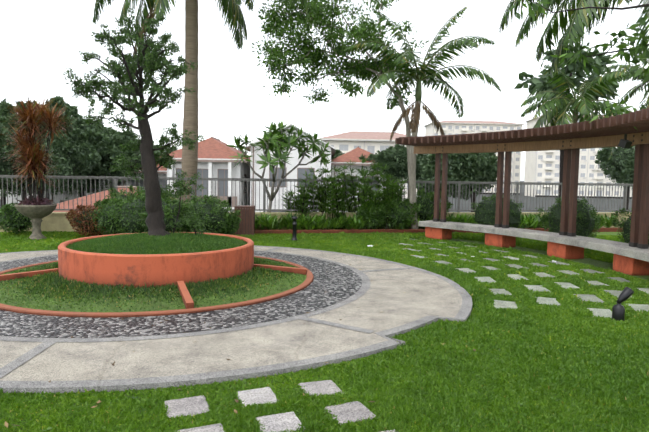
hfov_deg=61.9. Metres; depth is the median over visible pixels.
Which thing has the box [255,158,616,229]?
bed plants
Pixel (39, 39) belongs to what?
sky
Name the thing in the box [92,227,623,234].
bed kerb
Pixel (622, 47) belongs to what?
overhead tree
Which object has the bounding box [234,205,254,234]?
litter bin
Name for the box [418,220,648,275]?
pergola bench
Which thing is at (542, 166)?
blocks of flats
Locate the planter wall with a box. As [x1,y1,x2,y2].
[58,232,253,287]
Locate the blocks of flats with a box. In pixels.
[319,115,631,200]
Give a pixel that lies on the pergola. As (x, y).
(611, 131)
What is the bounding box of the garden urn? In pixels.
[14,204,56,239]
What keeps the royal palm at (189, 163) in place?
on the ground at (597, 263)
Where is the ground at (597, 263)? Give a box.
[0,181,648,431]
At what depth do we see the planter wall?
7.33 m
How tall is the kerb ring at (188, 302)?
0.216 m
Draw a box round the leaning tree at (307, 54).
[250,0,428,228]
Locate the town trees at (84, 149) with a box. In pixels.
[0,39,634,211]
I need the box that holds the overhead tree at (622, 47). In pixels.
[508,0,648,129]
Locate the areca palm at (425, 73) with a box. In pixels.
[343,7,500,228]
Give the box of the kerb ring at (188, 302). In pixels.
[0,256,313,317]
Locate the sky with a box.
[0,0,648,154]
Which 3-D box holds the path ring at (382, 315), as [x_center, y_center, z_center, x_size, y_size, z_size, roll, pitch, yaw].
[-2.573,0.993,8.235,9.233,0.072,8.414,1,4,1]
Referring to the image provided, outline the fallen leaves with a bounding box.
[0,245,555,427]
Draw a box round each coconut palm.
[520,64,632,197]
[608,63,648,109]
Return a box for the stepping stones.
[164,239,648,431]
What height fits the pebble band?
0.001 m
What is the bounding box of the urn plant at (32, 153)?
[0,93,71,204]
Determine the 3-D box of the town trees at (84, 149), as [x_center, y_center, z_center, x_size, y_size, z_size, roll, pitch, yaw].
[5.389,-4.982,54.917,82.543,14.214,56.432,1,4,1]
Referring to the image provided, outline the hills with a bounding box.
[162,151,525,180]
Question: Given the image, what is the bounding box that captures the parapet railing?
[0,175,632,231]
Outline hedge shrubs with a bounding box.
[0,185,648,243]
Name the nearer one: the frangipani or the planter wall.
the planter wall
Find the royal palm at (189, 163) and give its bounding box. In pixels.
[92,0,308,202]
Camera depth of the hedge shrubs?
13.06 m
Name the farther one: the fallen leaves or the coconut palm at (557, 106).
the coconut palm at (557, 106)
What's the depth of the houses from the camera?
44.31 m
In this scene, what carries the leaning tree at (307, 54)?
on the ground at (597, 263)
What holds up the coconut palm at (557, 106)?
on the ground at (597, 263)
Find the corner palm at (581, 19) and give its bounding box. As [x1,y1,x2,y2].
[499,0,648,77]
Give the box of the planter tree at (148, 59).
[62,7,212,235]
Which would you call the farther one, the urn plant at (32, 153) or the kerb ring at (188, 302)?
the urn plant at (32, 153)
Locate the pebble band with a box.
[0,251,361,337]
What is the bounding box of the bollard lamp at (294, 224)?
[292,216,297,240]
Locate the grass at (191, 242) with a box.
[0,232,305,311]
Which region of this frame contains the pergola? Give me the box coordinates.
[395,107,648,248]
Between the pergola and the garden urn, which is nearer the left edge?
the garden urn
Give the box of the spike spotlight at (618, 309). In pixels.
[612,287,633,320]
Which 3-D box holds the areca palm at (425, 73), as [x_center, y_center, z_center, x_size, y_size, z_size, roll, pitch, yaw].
[2.813,-2.781,15.941,4.619,6.598,4.450,1,4,1]
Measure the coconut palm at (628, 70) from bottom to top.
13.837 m
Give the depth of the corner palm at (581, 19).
10.93 m
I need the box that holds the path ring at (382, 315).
[0,245,471,393]
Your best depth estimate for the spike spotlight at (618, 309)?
6.37 m
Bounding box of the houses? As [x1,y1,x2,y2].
[0,124,382,211]
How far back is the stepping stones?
4.06 m
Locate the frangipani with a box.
[226,120,330,211]
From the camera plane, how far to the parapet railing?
15.93 m

